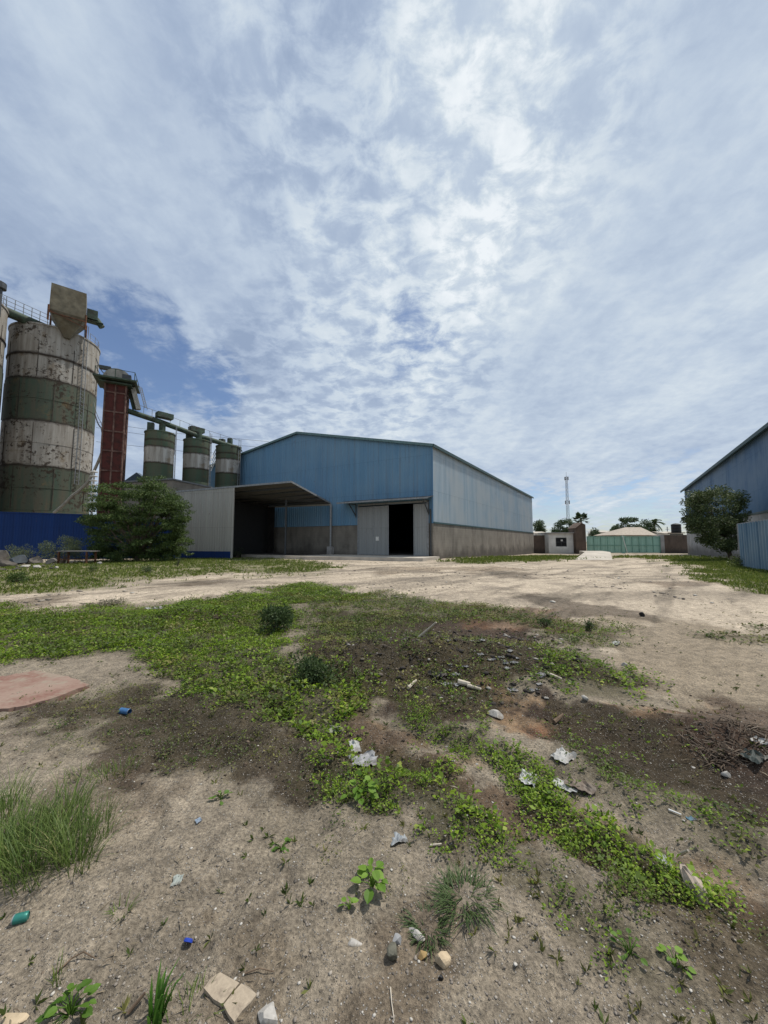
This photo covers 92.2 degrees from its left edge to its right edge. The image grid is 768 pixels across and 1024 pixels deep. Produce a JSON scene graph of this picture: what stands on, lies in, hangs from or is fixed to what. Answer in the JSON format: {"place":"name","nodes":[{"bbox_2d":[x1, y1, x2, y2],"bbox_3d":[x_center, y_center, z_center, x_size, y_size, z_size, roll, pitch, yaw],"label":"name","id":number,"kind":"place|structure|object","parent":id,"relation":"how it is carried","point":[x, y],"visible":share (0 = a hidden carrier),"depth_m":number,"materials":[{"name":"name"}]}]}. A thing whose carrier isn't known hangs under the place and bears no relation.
{"place":"outdoors","nodes":[
{"label":"outdoors","id":0,"kind":"place"},
{"bbox_2d":[0,542,767,1023],"bbox_3d":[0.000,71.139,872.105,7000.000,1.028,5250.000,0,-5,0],"label":"ground","id":1,"kind":"structure","parent":0,"point":[558,582],"depth_m":2.07,"materials":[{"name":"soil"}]},
{"bbox_2d":[0,295,8,408],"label":"grain silo","id":2,"kind":"object","parent":1,"relation":"on","point":[4,319],"visible":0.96,"depth_m":37.84,"materials":[{"name":"paint"}]},
{"bbox_2d":[0,280,6,316],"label":"roof vent","id":3,"kind":"object","parent":2,"relation":"on","point":[3,286],"visible":1,"depth_m":34.70,"materials":[{"name":"metal"}]},
{"bbox_2d":[0,550,9,560],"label":"rubble lump","id":4,"kind":"object","parent":1,"relation":"on","point":[3,555],"visible":0.56,"depth_m":26.35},
{"bbox_2d":[0,559,16,566],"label":"rubble lump","id":5,"kind":"object","parent":1,"relation":"on","point":[5,563],"visible":0.75,"depth_m":21.62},
{"bbox_2d":[0,1013,29,1023],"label":"stone","id":6,"kind":"object","parent":1,"relation":"on","point":[15,1018],"visible":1,"depth_m":1.16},
{"bbox_2d":[9,555,27,564],"bbox_3d":[-23.723,3.127,23.959,0.879,0.713,0.852,0,-5,0],"label":"rubble lump","id":7,"kind":"object","parent":1,"relation":"on","point":[20,559],"visible":0.81,"depth_m":23.89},
{"bbox_2d":[6,571,31,582],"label":"shrub","id":8,"kind":"object","parent":1,"relation":"on","point":[13,578],"visible":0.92,"depth_m":13.17,"materials":[{"name":"green plant"}]},
{"bbox_2d":[10,910,29,925],"bbox_3d":[-1.430,1.598,1.456,0.048,0.032,0.033,1,-5,-18],"label":"drink can","id":9,"kind":"object","parent":1,"relation":"on","point":[20,917],"visible":1,"depth_m":1.45,"materials":[{"name":"paint"}]},
{"bbox_2d":[4,544,37,558],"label":"shrub","id":10,"kind":"object","parent":1,"relation":"on","point":[19,553],"visible":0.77,"depth_m":25.91,"materials":[{"name":"green plant"}]},
{"bbox_2d":[25,556,43,563],"bbox_3d":[-23.183,3.244,24.547,1.104,0.725,0.785,-4,-6,40],"label":"rubble lump","id":11,"kind":"object","parent":1,"relation":"on","point":[36,559],"visible":0.72,"depth_m":24.38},
{"bbox_2d":[0,670,88,711],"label":"floor slab","id":12,"kind":"structure","parent":1,"relation":"on","point":[30,683],"depth_m":3.74,"materials":[{"name":"pink concrete"}]},
{"bbox_2d":[0,321,100,513],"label":"grain silo","id":13,"kind":"object","parent":1,"relation":"on","point":[47,432],"visible":0.81,"depth_m":40.52,"materials":[{"name":"paint"}]},
{"bbox_2d":[2,295,54,325],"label":"catwalk","id":14,"kind":"object","parent":13,"relation":"attached to","point":[18,316],"visible":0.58,"depth_m":40.09,"materials":[{"name":"green metal"}]},
{"bbox_2d":[47,283,104,339],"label":"hopper bin","id":15,"kind":"object","parent":13,"relation":"on","point":[72,315],"visible":0.99,"depth_m":41.46,"materials":[{"name":"beige metal"}]},
{"bbox_2d":[47,947,66,986],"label":"grass clump","id":16,"kind":"object","parent":1,"relation":"on","point":[54,976],"visible":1,"depth_m":1.26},
{"bbox_2d":[37,535,83,562],"bbox_3d":[-22.109,2.549,25.400,2.656,2.060,2.107,4,-6,-44],"label":"shrub","id":17,"kind":"object","parent":1,"relation":"on","point":[71,544],"visible":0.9,"depth_m":25.47,"materials":[{"name":"green plant"}]},
{"bbox_2d":[35,978,100,1023],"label":"broadleaf weed","id":18,"kind":"object","parent":1,"relation":"on","point":[53,1008],"visible":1,"depth_m":1.18,"materials":[{"name":"green plant"}]},
{"bbox_2d":[0,757,144,898],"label":"grass clump","id":19,"kind":"object","parent":1,"relation":"on","point":[12,830],"visible":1,"depth_m":1.80,"materials":[{"name":"plant"}]},
{"bbox_2d":[57,551,98,563],"bbox_3d":[-20.380,3.078,24.661,2.181,0.985,0.900,0,-5,0],"label":"metal table","id":20,"kind":"object","parent":1,"relation":"on","point":[86,559],"visible":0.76,"depth_m":24.31,"materials":[{"name":"metal"}]},
{"bbox_2d":[63,760,97,782],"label":"grass clump","id":21,"kind":"object","parent":1,"relation":"on","point":[80,772],"visible":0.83,"depth_m":2.40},
{"bbox_2d":[0,512,170,558],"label":"blue sheet wall","id":22,"kind":"structure","parent":1,"relation":"on","point":[19,530],"depth_m":31.24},
{"bbox_2d":[88,470,97,514],"bbox_3d":[-27.692,0.146,34.999,0.640,8.263,0.640,0,-5,0],"label":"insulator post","id":23,"kind":"object","parent":1,"relation":"on","point":[93,476],"visible":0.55,"depth_m":35.10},
{"bbox_2d":[70,792,125,844],"bbox_3d":[-1.495,1.606,1.934,0.286,0.165,0.296,0,-5,0],"label":"grass clump","id":24,"kind":"object","parent":1,"relation":"on","point":[98,812],"visible":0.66,"depth_m":1.95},
{"bbox_2d":[84,761,120,783],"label":"grass clump","id":25,"kind":"object","parent":1,"relation":"on","point":[106,772],"visible":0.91,"depth_m":2.38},
{"bbox_2d":[99,596,128,605],"bbox_3d":[-6.551,2.183,8.914,0.647,0.314,0.519,0,-5,0],"label":"rubble","id":26,"kind":"object","parent":1,"relation":"on","point":[111,601],"visible":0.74,"depth_m":8.85,"materials":[{"name":"beige stone"}]},
{"bbox_2d":[92,365,139,514],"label":"elevator tower","id":27,"kind":"structure","parent":1,"relation":"on","point":[116,384],"depth_m":34.43,"materials":[{"name":"red metal"}]},
{"bbox_2d":[53,454,99,512],"bbox_3d":[-29.893,-3.135,36.411,5.173,6.576,0.562,-1,-5,7],"label":"discharge pipe","id":28,"kind":"object","parent":27,"relation":"attached to","point":[71,496],"visible":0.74,"depth_m":36.24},
{"bbox_2d":[129,386,146,409],"bbox_3d":[-24.053,-11.083,36.099,1.711,2.200,0.979,4,-6,-38],"label":"feed chute","id":29,"kind":"object","parent":27,"relation":"attached to","point":[134,400],"visible":1,"depth_m":35.99,"materials":[{"name":"grey metal"}]},
{"bbox_2d":[128,401,241,451],"bbox_3d":[-20.836,-8.966,39.768,11.651,3.127,2.372,4,-6,-44],"label":"overhead conveyor","id":30,"kind":"object","parent":27,"relation":"attached to","point":[191,430],"visible":0.88,"depth_m":37.93,"materials":[{"name":"green metal"}]},
{"bbox_2d":[105,889,143,921],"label":"grass clump","id":31,"kind":"object","parent":1,"relation":"on","point":[132,904],"visible":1,"depth_m":1.49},
{"bbox_2d":[107,753,143,778],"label":"grass clump","id":32,"kind":"object","parent":1,"relation":"on","point":[137,765],"visible":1,"depth_m":2.44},
{"bbox_2d":[125,472,142,480],"bbox_3d":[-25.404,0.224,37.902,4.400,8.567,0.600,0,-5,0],"label":"gabled building","id":33,"kind":"structure","parent":1,"relation":"on","point":[134,476],"depth_m":37.90,"materials":[{"name":"blue metal"}]},
{"bbox_2d":[74,475,195,562],"bbox_3d":[-19.091,0.693,28.302,10.108,7.004,5.320,0,-5,0],"label":"tree","id":34,"kind":"object","parent":1,"relation":"on","point":[134,546],"visible":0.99,"depth_m":27.37,"materials":[{"name":"green plant"}]},
{"bbox_2d":[127,992,145,1014],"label":"twig","id":35,"kind":"object","parent":1,"relation":"on","point":[132,1007],"visible":1,"depth_m":1.19,"materials":[{"name":"brown wood"}]},
{"bbox_2d":[143,422,176,479],"bbox_3d":[-22.504,-2.154,36.797,2.820,13.532,2.760,2,-5,-20],"label":"silo","id":36,"kind":"object","parent":1,"relation":"on","point":[159,450],"visible":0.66,"depth_m":36.05,"materials":[{"name":"paint"}]},
{"bbox_2d":[147,957,186,1023],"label":"grass clump","id":37,"kind":"object","parent":1,"relation":"on","point":[159,1006],"visible":1,"depth_m":1.19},
{"bbox_2d":[121,478,212,518],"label":"lean to building","id":38,"kind":"structure","parent":1,"relation":"on","point":[179,485],"depth_m":34.78,"materials":[{"name":"metal"}]},
{"bbox_2d":[170,874,183,886],"bbox_3d":[-0.923,1.640,1.650,0.044,0.011,0.057,1,-5,-10],"label":"paper scrap","id":39,"kind":"object","parent":1,"relation":"on","point":[177,879],"visible":1,"depth_m":1.65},
{"bbox_2d":[151,965,225,1023],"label":"grass clump","id":40,"kind":"object","parent":1,"relation":"on","point":[195,982],"visible":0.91,"depth_m":1.23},
{"bbox_2d":[182,432,211,485],"bbox_3d":[-20.228,-1.924,39.680,2.820,13.532,2.760,0,-5,-5],"label":"silo","id":41,"kind":"object","parent":1,"relation":"on","point":[197,450],"visible":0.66,"depth_m":38.91,"materials":[{"name":"green metal"}]},
{"bbox_2d":[150,607,256,624],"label":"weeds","id":42,"kind":"object","parent":1,"relation":"on","point":[205,614],"visible":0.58,"depth_m":6.96,"materials":[{"name":"green plant"}]},
{"bbox_2d":[208,790,231,804],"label":"broadleaf weed","id":43,"kind":"object","parent":1,"relation":"on","point":[220,797],"visible":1,"depth_m":2.16,"materials":[{"name":"green plant"}]},
{"bbox_2d":[204,972,238,1006],"bbox_3d":[-0.551,1.605,1.244,0.101,0.014,0.068,-2,-5,22],"label":"tile piece","id":44,"kind":"object","parent":1,"relation":"on","point":[217,987],"visible":1,"depth_m":1.24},
{"bbox_2d":[215,438,240,486],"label":"silo","id":45,"kind":"object","parent":1,"relation":"on","point":[228,464],"visible":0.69,"depth_m":41.46,"materials":[{"name":"green metal"}]},
{"bbox_2d":[223,983,256,1023],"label":"tile piece","id":46,"kind":"object","parent":1,"relation":"on","point":[243,996],"visible":1,"depth_m":1.20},
{"bbox_2d":[173,481,333,558],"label":"open shed","id":47,"kind":"structure","parent":1,"relation":"on","point":[224,522],"depth_m":33.33,"materials":[{"name":"grey paint"}]},
{"bbox_2d":[258,1001,277,1023],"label":"stone","id":48,"kind":"object","parent":1,"relation":"on","point":[267,1014],"visible":1,"depth_m":1.16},
{"bbox_2d":[256,603,294,634],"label":"shrub","id":49,"kind":"object","parent":1,"relation":"on","point":[270,614],"visible":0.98,"depth_m":6.18,"materials":[{"name":"green plant"}]},
{"bbox_2d":[271,837,290,852],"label":"broadleaf weed","id":50,"kind":"object","parent":1,"relation":"on","point":[282,847],"visible":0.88,"depth_m":1.82,"materials":[{"name":"green plant"}]},
{"bbox_2d":[287,650,339,687],"bbox_3d":[-0.761,1.675,3.988,0.593,0.348,0.599,0,-5,0],"label":"shrub","id":51,"kind":"object","parent":1,"relation":"on","point":[313,671],"visible":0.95,"depth_m":3.86,"materials":[{"name":"green plant"}]},
{"bbox_2d":[241,554,439,560],"bbox_3d":[-4.555,4.201,32.743,18.100,0.700,5.200,-3,-5,30],"label":"concrete apron","id":52,"kind":"object","parent":1,"relation":"on","point":[365,557],"visible":0.41,"depth_m":30.52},
{"bbox_2d":[338,896,358,909],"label":"broadleaf weed","id":53,"kind":"object","parent":1,"relation":"on","point":[352,900],"visible":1,"depth_m":1.53,"materials":[{"name":"green plant"}]},
{"bbox_2d":[349,739,360,752],"bbox_3d":[-0.221,1.739,2.754,0.085,0.018,0.169,1,-5,-13],"label":"paper scrap","id":54,"kind":"object","parent":1,"relation":"on","point":[355,744],"visible":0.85,"depth_m":2.75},
{"bbox_2d":[348,938,361,946],"bbox_3d":[-0.111,1.637,1.401,0.054,0.017,0.031,-2,-5,23],"label":"stone","id":55,"kind":"object","parent":1,"relation":"on","point":[352,942],"visible":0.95,"depth_m":1.40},
{"bbox_2d":[340,775,378,804],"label":"broadleaf weed","id":56,"kind":"object","parent":1,"relation":"on","point":[371,789],"visible":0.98,"depth_m":2.14,"materials":[{"name":"green plant"}]},
{"bbox_2d":[348,750,377,766],"bbox_3d":[-0.143,1.697,2.543,0.211,0.039,0.166,1,-5,-15],"label":"paper scrap","id":57,"kind":"object","parent":1,"relation":"on","point":[368,755],"visible":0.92,"depth_m":2.54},
{"bbox_2d":[350,858,387,903],"bbox_3d":[-0.065,1.595,1.602,0.166,0.087,0.171,0,-5,0],"label":"broadleaf weed","id":58,"kind":"object","parent":1,"relation":"on","point":[377,873],"visible":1,"depth_m":1.60,"materials":[{"name":"green plant"}]},
{"bbox_2d":[209,432,533,558],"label":"warehouse","id":59,"kind":"structure","parent":1,"relation":"on","point":[394,497],"depth_m":36.77,"materials":[{"name":"metal"}]},
{"bbox_2d":[358,506,372,554],"bbox_3d":[-1.657,1.716,34.085,1.761,4.417,0.108,-3,-5,30],"label":"sliding door","id":60,"kind":"structure","parent":59,"relation":"in","point":[365,514],"depth_m":34.11,"materials":[{"name":"grey paint"}]},
{"bbox_2d":[373,505,388,554],"bbox_3d":[-0.274,1.645,33.196,1.615,4.417,0.110,-3,-5,30],"label":"sliding door","id":61,"kind":"structure","parent":59,"relation":"in","point":[380,513],"depth_m":33.19,"materials":[{"name":"grey paint"}]},
{"bbox_2d":[413,503,427,555],"bbox_3d":[3.082,1.499,31.357,1.296,4.417,0.108,-3,-5,30],"label":"sliding door","id":62,"kind":"structure","parent":59,"relation":"in","point":[419,510],"depth_m":31.36,"materials":[{"name":"grey paint"}]},
{"bbox_2d":[0,562,755,604],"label":"yard stones","id":63,"kind":"object","parent":1,"relation":"on","point":[48,599],"visible":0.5,"depth_m":11.67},
{"bbox_2d":[0,611,766,1023],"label":"straw litter","id":64,"kind":"object","parent":1,"relation":"on","point":[284,883],"visible":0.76,"depth_m":1.49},
{"bbox_2d":[0,581,767,1011],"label":"creeping weeds","id":65,"kind":"object","parent":1,"relation":"on","point":[398,769],"visible":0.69,"depth_m":3.11,"materials":[{"name":"plant"}]},
{"bbox_2d":[0,580,767,1002],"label":"dull ground cover","id":66,"kind":"object","parent":1,"relation":"on","point":[340,626],"visible":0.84,"depth_m":5.06,"materials":[{"name":"plant"}]},
{"bbox_2d":[0,604,767,1023],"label":"seedlings","id":67,"kind":"object","parent":1,"relation":"on","point":[310,880],"visible":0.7,"depth_m":1.62,"materials":[{"name":"plant"}]},
{"bbox_2d":[387,942,397,960],"bbox_3d":[0.030,1.593,1.335,0.039,0.053,0.047,0,-5,0],"label":"stone","id":68,"kind":"object","parent":1,"relation":"on","point":[392,955],"visible":1,"depth_m":1.32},
{"bbox_2d":[17,601,767,1023],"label":"soil clods","id":69,"kind":"object","parent":1,"relation":"on","point":[439,753],"visible":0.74,"depth_m":2.80,"materials":[{"name":"soil"}]},
{"bbox_2d":[391,832,407,845],"bbox_3d":[0.067,1.662,1.893,0.095,0.023,0.088,2,-5,-20],"label":"paper scrap","id":70,"kind":"object","parent":1,"relation":"on","point":[398,838],"visible":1,"depth_m":1.88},
{"bbox_2d":[322,633,505,679],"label":"twig litter","id":71,"kind":"object","parent":1,"relation":"on","point":[410,656],"visible":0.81,"depth_m":4.38,"materials":[{"name":"brown wood"}]},
{"bbox_2d":[408,927,424,941],"bbox_3d":[0.124,1.630,1.426,0.027,0.023,0.076,4,-6,-42],"label":"stone","id":72,"kind":"object","parent":1,"relation":"on","point":[418,937],"visible":0.97,"depth_m":1.42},
{"bbox_2d":[395,898,454,962],"bbox_3d":[0.164,1.620,1.444,0.253,0.037,0.255,0,-5,0],"label":"grass clump","id":73,"kind":"object","parent":1,"relation":"on","point":[441,930],"visible":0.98,"depth_m":1.44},
{"bbox_2d":[435,951,450,969],"bbox_3d":[0.211,1.602,1.322,0.057,0.052,0.055,0,-5,0],"label":"stone","id":74,"kind":"object","parent":1,"relation":"on","point":[443,960],"visible":1,"depth_m":1.31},
{"bbox_2d":[422,861,510,943],"bbox_3d":[0.331,1.604,1.550,0.355,0.045,0.364,0,-5,0],"label":"grass clump","id":75,"kind":"object","parent":1,"relation":"on","point":[442,895],"visible":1,"depth_m":1.56,"materials":[{"name":"plant"}]},
{"bbox_2d":[334,629,608,707],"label":"rubble bits","id":76,"kind":"object","parent":1,"relation":"on","point":[460,650],"visible":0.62,"depth_m":4.33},
{"bbox_2d":[487,709,503,719],"bbox_3d":[0.957,1.730,3.172,0.098,0.070,0.117,4,-6,-41],"label":"stone","id":77,"kind":"object","parent":1,"relation":"on","point":[495,713],"visible":0.98,"depth_m":3.15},
{"bbox_2d":[519,769,538,787],"bbox_3d":[0.912,1.675,2.338,0.114,0.031,0.148,-4,-6,39],"label":"plastic bag","id":78,"kind":"object","parent":1,"relation":"on","point":[525,781],"visible":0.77,"depth_m":2.33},
{"bbox_2d":[534,535,544,552],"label":"block wall","id":79,"kind":"structure","parent":1,"relation":"on","point":[539,543],"depth_m":68.62,"materials":[{"name":"concrete"}]},
{"bbox_2d":[533,519,547,531],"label":"tree","id":80,"kind":"object","parent":1,"relation":"on","point":[539,527],"visible":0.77,"depth_m":119.00,"materials":[{"name":"green plant"}]},
{"bbox_2d":[537,617,553,626],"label":"shrub","id":81,"kind":"object","parent":1,"relation":"on","point":[546,621],"visible":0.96,"depth_m":6.53,"materials":[{"name":"green plant"}]},
{"bbox_2d":[538,532,573,553],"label":"guard hut","id":82,"kind":"object","parent":1,"relation":"on","point":[558,542],"visible":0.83,"depth_m":67.02,"materials":[{"name":"paint"}]},
{"bbox_2d":[556,538,566,546],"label":"window","id":83,"kind":"structure","parent":82,"relation":"in","point":[560,542],"depth_m":67.06,"materials":[{"name":"black glass"}]},
{"bbox_2d":[551,518,573,531],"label":"tree","id":84,"kind":"object","parent":1,"relation":"on","point":[560,522],"visible":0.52,"depth_m":93.62,"materials":[{"name":"green plant"}]},
{"bbox_2d":[549,747,576,763],"bbox_3d":[1.227,1.658,2.529,0.172,0.036,0.129,3,-5,-33],"label":"plastic bag","id":85,"kind":"object","parent":1,"relation":"on","point":[560,754],"visible":0.99,"depth_m":2.52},
{"bbox_2d":[552,778,577,791],"bbox_3d":[1.125,1.681,2.280,0.161,0.025,0.104,-4,-6,41],"label":"plastic bag","id":86,"kind":"object","parent":1,"relation":"on","point":[567,787],"visible":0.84,"depth_m":2.26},
{"bbox_2d":[564,476,569,526],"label":"telecom mast","id":87,"kind":"object","parent":1,"relation":"on","point":[566,478],"visible":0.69,"depth_m":191.13,"materials":[{"name":"metal"}]},
{"bbox_2d":[568,522,586,553],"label":"gate pillar","id":88,"kind":"structure","parent":1,"relation":"on","point":[579,536],"depth_m":66.22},
{"bbox_2d":[564,776,596,794],"bbox_3d":[1.206,1.672,2.266,0.174,0.021,0.120,-4,-6,42],"label":"paper scrap","id":89,"kind":"object","parent":1,"relation":"on","point":[587,787],"visible":0.97,"depth_m":2.26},
{"bbox_2d":[572,512,588,523],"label":"palm tree","id":90,"kind":"object","parent":1,"relation":"on","point":[580,515],"visible":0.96,"depth_m":87.98,"materials":[{"name":"green plant"}]},
{"bbox_2d":[583,619,595,630],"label":"shrub","id":91,"kind":"object","parent":1,"relation":"on","point":[587,625],"visible":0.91,"depth_m":6.30,"materials":[{"name":"green plant"}]},
{"bbox_2d":[576,551,611,559],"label":"concrete ramp","id":92,"kind":"structure","parent":1,"relation":"on","point":[597,554],"depth_m":35.64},
{"bbox_2d":[594,527,655,535],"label":"house","id":93,"kind":"structure","parent":1,"relation":"on","point":[632,531],"depth_m":93.89,"materials":[{"name":"tile"}]},
{"bbox_2d":[609,928,647,965],"bbox_3d":[0.893,1.601,1.359,0.107,0.047,0.113,-1,-5,14],"label":"broadleaf weed","id":94,"kind":"object","parent":1,"relation":"on","point":[627,949],"visible":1,"depth_m":1.36,"materials":[{"name":"green plant"}]},
{"bbox_2d":[609,516,651,530],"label":"tree","id":95,"kind":"object","parent":1,"relation":"on","point":[624,520],"visible":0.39,"depth_m":104.31,"materials":[{"name":"green plant"}]},
{"bbox_2d":[640,518,659,532],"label":"tree","id":96,"kind":"object","parent":1,"relation":"on","point":[648,525],"visible":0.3,"depth_m":108.46,"materials":[{"name":"green plant"}]},
{"bbox_2d":[659,535,664,552],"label":"gate post","id":97,"kind":"object","parent":1,"relation":"on","point":[662,543],"visible":0.64,"depth_m":68.50,"materials":[{"name":"grey concrete"}]},
{"bbox_2d":[586,536,660,552],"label":"gate","id":98,"kind":"structure","parent":97,"relation":"attached to","point":[631,544],"depth_m":68.71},
{"bbox_2d":[664,535,687,552],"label":"block wall","id":99,"kind":"structure","parent":1,"relation":"on","point":[675,543],"depth_m":68.63,"materials":[{"name":"concrete"}]},
{"bbox_2d":[656,943,696,979],"bbox_3d":[1.034,1.596,1.317,0.074,0.062,0.119,3,-6,-37],"label":"broadleaf weed","id":100,"kind":"object","parent":1,"relation":"on","point":[678,949],"visible":1,"depth_m":1.31,"materials":[{"name":"green plant"}]},
{"bbox_2d":[670,523,684,534],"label":"water tank","id":101,"kind":"object","parent":1,"relation":"on","point":[675,527],"visible":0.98,"depth_m":79.25,"materials":[{"name":"black plastic"}]},
{"bbox_2d":[679,863,712,906],"bbox_3d":[1.348,1.623,1.590,0.093,0.170,0.117,4,-6,-43],"label":"plastic bag","id":102,"kind":"object","parent":1,"relation":"on","point":[686,873],"visible":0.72,"depth_m":1.58,"materials":[{"name":"white plastic"}]},
{"bbox_2d":[679,484,751,558],"bbox_3d":[26.910,0.801,29.835,7.638,6.538,3.750,2,-5,-23],"label":"tree","id":103,"kind":"object","parent":1,"relation":"on","point":[711,528],"visible":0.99,"depth_m":28.87,"materials":[{"name":"green plant"}]},
{"bbox_2d":[674,715,767,758],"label":"root pile","id":104,"kind":"object","parent":1,"relation":"on","point":[729,724],"visible":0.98,"depth_m":2.70,"materials":[{"name":"brown wood"}]},
{"bbox_2d":[680,422,767,556],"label":"warehouse","id":105,"kind":"structure","parent":1,"relation":"on","point":[743,465],"depth_m":34.24,"materials":[{"name":"blue metal"}]},
{"bbox_2d":[695,737,753,771],"bbox_3d":[2.321,1.677,2.530,0.382,0.186,0.226,0,-5,0],"label":"root pile","id":106,"kind":"object","parent":1,"relation":"on","point":[711,751],"visible":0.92,"depth_m":2.52,"materials":[{"name":"brown wood"}]},
{"bbox_2d":[727,554,744,565],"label":"shrub","id":107,"kind":"object","parent":1,"relation":"on","point":[740,561],"visible":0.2,"depth_m":21.98,"materials":[{"name":"green plant"}]},
{"bbox_2d":[736,519,767,569],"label":"sheet fence","id":108,"kind":"object","parent":1,"relation":"on","point":[752,536],"visible":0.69,"depth_m":19.90,"materials":[{"name":"blue metal"}]},
{"bbox_2d":[736,748,767,763],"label":"plastic bag","id":109,"kind":"object","parent":1,"relation":"on","point":[754,757],"visible":0.98,"depth_m":2.49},
{"bbox_2d":[0,554,767,976],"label":"grass","id":110,"kind":"structure","parent":0,"point":[716,564],"depth_m":17.41,"materials":[{"name":"plant"}]},
{"bbox_2d":[0,0,767,541],"label":"sky","id":111,"kind":"structure","parent":0,"point":[524,241],"materials":[{"name":"blue"}]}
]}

